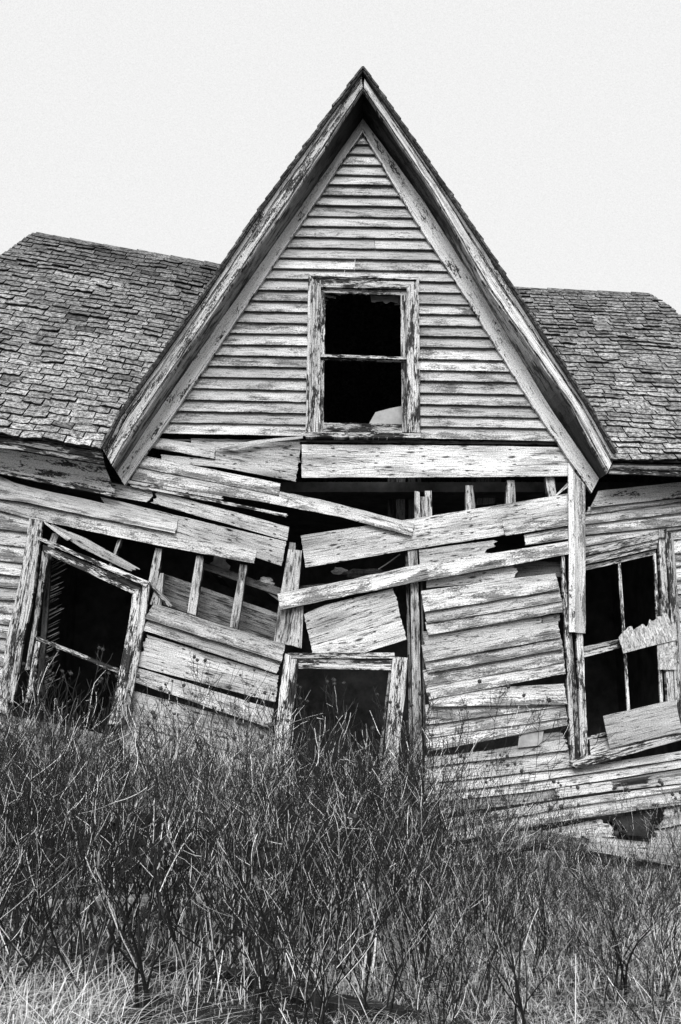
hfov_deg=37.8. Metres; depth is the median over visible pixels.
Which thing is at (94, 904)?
rose bush
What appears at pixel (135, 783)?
rose bush
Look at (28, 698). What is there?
rose bush
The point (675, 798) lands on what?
rose bush
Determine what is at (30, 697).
rose bush
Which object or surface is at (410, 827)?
rose bush
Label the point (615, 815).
rose bush
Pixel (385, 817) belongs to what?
rose bush
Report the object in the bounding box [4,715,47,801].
rose bush
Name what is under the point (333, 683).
rose bush
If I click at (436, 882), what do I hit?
rose bush
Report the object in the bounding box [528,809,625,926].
rose bush
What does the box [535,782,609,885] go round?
rose bush
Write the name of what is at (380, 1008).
fallen timber
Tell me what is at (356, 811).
rose bush
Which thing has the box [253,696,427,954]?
rose bush
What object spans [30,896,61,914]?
pale stone
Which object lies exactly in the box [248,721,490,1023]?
rose bush
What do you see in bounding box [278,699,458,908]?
rose bush
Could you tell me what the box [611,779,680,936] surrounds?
rose bush
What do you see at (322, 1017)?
rose bush
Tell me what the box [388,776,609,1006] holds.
rose bush
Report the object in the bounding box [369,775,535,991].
rose bush
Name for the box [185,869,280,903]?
fallen board
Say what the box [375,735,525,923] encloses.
rose bush
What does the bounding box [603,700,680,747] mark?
plywood sheet
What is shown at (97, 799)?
rose bush
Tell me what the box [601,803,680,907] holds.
rose bush
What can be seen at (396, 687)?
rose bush
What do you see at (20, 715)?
rose bush
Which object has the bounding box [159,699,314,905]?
rose bush
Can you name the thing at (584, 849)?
rose bush
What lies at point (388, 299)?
torn curtain
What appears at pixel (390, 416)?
cardboard sheet
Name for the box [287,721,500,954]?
rose bush
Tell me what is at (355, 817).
rose bush
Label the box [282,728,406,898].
rose bush
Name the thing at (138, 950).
rose bush
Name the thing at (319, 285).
window
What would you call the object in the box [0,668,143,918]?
rose bush
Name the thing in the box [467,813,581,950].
rose bush
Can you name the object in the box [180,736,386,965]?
rose bush
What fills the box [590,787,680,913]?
rose bush
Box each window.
[0,518,150,723]
[306,274,420,439]
[560,529,680,768]
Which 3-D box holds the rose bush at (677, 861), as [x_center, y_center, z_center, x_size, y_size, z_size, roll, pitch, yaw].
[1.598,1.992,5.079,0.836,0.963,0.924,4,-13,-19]
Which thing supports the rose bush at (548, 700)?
on the ground at (240, 1008)
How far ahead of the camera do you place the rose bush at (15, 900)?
6.74 m
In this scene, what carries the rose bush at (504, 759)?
on the ground at (240, 1008)
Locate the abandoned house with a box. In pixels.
[0,66,680,868]
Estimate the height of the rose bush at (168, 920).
1.621 m
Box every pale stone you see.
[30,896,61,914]
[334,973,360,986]
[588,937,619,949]
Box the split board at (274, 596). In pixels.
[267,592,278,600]
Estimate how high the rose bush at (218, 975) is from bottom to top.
1.339 m
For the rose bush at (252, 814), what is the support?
on the ground at (240, 1008)
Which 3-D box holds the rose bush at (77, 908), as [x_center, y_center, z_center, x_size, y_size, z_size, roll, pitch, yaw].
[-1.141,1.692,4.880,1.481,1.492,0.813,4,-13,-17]
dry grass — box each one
[0,929,305,1023]
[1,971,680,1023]
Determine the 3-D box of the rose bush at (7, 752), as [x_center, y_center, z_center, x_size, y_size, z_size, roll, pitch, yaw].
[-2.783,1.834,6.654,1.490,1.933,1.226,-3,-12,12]
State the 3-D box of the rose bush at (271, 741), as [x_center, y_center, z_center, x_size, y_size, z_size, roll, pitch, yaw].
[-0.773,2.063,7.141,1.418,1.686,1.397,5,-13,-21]
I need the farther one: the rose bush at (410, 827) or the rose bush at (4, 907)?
the rose bush at (410, 827)
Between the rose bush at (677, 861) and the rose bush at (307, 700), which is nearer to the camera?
the rose bush at (677, 861)
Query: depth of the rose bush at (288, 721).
6.58 m
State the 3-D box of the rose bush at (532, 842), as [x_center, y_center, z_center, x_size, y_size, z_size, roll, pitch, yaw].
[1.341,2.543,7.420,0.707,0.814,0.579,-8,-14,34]
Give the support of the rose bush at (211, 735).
on the ground at (240, 1008)
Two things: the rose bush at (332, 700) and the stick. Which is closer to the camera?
the rose bush at (332, 700)
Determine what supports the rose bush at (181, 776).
on the ground at (240, 1008)
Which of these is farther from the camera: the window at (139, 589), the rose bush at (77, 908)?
the window at (139, 589)
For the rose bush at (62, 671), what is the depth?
7.99 m
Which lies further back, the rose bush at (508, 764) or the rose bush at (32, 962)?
the rose bush at (508, 764)
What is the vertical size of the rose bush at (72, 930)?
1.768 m
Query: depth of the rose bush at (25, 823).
5.83 m
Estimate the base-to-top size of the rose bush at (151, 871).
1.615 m
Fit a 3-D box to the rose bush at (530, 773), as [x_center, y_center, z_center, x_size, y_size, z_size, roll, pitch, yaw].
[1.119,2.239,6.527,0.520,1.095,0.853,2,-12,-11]
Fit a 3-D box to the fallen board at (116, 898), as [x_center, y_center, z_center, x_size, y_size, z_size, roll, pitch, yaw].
[-1.773,2.909,7.421,0.946,0.064,0.189,4,-13,-18]
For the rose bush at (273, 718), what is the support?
on the ground at (240, 1008)
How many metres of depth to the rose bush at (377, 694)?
6.89 m
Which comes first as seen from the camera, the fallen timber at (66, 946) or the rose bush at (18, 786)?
the fallen timber at (66, 946)
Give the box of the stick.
[378,554,399,569]
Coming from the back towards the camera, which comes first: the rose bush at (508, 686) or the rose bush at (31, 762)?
the rose bush at (31, 762)
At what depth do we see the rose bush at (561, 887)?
5.56 m
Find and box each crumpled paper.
[258,576,274,584]
[331,567,347,574]
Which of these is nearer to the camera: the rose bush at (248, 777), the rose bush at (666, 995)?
the rose bush at (666, 995)
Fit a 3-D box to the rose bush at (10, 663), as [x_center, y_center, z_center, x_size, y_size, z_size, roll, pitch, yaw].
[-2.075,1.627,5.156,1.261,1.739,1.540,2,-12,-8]
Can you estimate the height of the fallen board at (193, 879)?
0.078 m
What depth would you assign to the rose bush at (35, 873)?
6.10 m
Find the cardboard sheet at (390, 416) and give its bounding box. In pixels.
[370,406,401,423]
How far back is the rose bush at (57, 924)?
6.38 m
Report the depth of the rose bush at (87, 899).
5.57 m
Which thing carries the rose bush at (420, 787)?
on the ground at (240, 1008)
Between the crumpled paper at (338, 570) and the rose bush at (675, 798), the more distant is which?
the crumpled paper at (338, 570)
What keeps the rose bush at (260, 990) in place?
on the ground at (240, 1008)
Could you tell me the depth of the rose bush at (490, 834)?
6.22 m
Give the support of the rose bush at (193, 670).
on the ground at (240, 1008)
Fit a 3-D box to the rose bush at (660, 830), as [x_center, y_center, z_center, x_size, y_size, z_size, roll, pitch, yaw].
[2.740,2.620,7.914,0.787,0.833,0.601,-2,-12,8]
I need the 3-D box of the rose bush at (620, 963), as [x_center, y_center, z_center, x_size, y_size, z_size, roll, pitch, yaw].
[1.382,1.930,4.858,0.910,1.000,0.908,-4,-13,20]
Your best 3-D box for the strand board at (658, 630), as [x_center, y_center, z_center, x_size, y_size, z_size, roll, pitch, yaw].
[2.731,1.079,8.870,0.510,0.360,0.015,0,-12,0]
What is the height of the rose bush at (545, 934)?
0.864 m
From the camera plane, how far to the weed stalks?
5.15 m
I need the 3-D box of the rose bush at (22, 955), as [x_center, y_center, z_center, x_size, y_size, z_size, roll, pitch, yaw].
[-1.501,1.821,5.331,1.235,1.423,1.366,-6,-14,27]
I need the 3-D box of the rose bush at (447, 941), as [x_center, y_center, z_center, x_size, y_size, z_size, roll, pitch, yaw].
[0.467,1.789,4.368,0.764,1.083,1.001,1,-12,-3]
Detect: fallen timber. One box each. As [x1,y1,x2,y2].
[0,929,287,990]
[266,986,425,1022]
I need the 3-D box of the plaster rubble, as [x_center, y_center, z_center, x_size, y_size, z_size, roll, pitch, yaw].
[0.223,0.581,9.430,0.501,0.095,0.168,-2,-12,9]
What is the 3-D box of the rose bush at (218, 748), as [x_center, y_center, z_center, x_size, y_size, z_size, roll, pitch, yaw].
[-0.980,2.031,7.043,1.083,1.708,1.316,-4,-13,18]
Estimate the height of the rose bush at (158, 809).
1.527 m
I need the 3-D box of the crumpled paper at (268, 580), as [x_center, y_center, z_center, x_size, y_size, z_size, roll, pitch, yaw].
[-0.704,0.656,9.346,0.177,0.095,0.107,0,-12,0]
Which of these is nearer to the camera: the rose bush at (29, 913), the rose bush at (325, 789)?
the rose bush at (29, 913)
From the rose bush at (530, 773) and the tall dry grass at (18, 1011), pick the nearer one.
the tall dry grass at (18, 1011)
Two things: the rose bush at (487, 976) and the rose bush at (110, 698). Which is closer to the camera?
the rose bush at (487, 976)
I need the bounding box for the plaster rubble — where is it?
[340,568,384,577]
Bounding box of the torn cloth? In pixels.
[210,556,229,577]
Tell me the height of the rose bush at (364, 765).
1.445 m
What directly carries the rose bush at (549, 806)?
on the ground at (240, 1008)
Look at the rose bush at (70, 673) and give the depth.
6.63 m
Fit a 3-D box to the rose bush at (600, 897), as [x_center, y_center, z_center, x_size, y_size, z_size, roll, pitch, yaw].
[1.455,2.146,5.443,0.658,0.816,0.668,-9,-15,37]
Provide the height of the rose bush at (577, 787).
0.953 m
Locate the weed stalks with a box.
[0,844,680,1023]
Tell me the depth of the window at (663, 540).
8.91 m
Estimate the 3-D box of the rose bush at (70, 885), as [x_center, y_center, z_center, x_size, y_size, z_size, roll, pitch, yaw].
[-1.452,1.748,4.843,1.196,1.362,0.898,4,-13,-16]
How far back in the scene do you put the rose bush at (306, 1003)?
4.48 m
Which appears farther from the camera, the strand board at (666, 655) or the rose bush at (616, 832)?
the strand board at (666, 655)
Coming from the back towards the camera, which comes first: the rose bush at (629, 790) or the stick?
the stick
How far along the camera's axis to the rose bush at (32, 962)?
4.71 m
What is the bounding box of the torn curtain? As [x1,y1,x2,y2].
[370,296,400,303]
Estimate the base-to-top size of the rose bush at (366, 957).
1.511 m
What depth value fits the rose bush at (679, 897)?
5.39 m
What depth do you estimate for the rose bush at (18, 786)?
7.98 m
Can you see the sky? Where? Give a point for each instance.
(157, 126)
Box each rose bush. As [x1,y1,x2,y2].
[0,649,100,898]
[0,652,64,833]
[0,656,156,952]
[0,660,81,917]
[0,661,70,911]
[0,663,84,934]
[0,665,144,968]
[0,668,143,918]
[0,672,165,929]
[0,692,78,842]
[0,696,141,964]
[0,697,44,850]
[0,698,117,856]
[0,698,243,949]
[0,699,175,937]
[0,704,50,894]
[0,704,262,1011]
[0,708,314,1023]
[0,722,168,1009]
[0,730,169,1010]
[0,733,132,950]
[0,736,187,987]
[0,769,111,919]
[1,703,206,985]
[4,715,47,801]
[21,690,156,888]
[23,645,221,938]
[28,674,230,976]
[41,708,160,897]
[59,679,345,982]
[62,702,222,905]
[66,732,348,1000]
[81,692,249,888]
[88,693,259,897]
[112,680,296,928]
[115,658,348,950]
[124,732,441,1023]
[136,682,339,922]
[139,685,376,946]
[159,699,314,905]
[161,740,331,1023]
[162,745,376,1004]
[168,711,391,971]
[179,669,359,914]
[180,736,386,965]
[187,754,410,1023]
[210,748,320,884]
[213,692,376,906]
[216,684,441,918]
[230,718,414,932]
[237,682,403,928]
[244,676,397,927]
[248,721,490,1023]
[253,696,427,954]
[274,699,527,985]
[277,711,435,890]
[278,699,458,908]
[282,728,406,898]
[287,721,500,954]
[298,726,483,969]
[304,702,488,971]
[320,720,482,904]
[320,742,485,931]
[326,801,531,1023]
[356,795,530,1023]
[365,760,513,941]
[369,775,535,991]
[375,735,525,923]
[379,679,573,996]
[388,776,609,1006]
[405,812,645,1023]
[410,779,591,956]
[416,753,559,943]
[420,692,614,963]
[422,753,586,896]
[433,796,621,982]
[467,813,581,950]
[472,757,557,917]
[476,800,569,905]
[478,823,586,985]
[481,769,565,939]
[501,827,634,970]
[517,847,650,1015]
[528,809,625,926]
[532,830,680,981]
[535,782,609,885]
[538,798,680,1005]
[544,829,661,976]
[555,842,680,1023]
[556,813,667,942]
[560,829,680,1009]
[563,802,680,993]
[566,783,663,891]
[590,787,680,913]
[592,833,680,977]
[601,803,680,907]
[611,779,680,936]
[632,794,680,882]
[645,790,680,868]
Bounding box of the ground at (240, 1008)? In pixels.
[0,868,680,1023]
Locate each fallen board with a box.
[64,894,164,909]
[122,868,229,885]
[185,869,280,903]
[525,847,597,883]
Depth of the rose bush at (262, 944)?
4.99 m
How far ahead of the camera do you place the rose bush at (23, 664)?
5.98 m
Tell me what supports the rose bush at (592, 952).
on the ground at (240, 1008)
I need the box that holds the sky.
[0,0,680,313]
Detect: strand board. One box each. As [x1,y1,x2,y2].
[618,613,675,652]
[657,641,676,669]
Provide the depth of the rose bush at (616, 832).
4.97 m
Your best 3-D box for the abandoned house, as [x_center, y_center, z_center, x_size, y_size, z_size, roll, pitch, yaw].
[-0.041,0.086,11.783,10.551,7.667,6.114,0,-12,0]
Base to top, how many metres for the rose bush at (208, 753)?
1.803 m
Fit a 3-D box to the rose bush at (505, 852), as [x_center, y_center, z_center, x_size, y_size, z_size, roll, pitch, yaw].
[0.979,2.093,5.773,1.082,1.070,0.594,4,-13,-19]
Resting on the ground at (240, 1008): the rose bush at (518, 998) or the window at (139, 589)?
the rose bush at (518, 998)

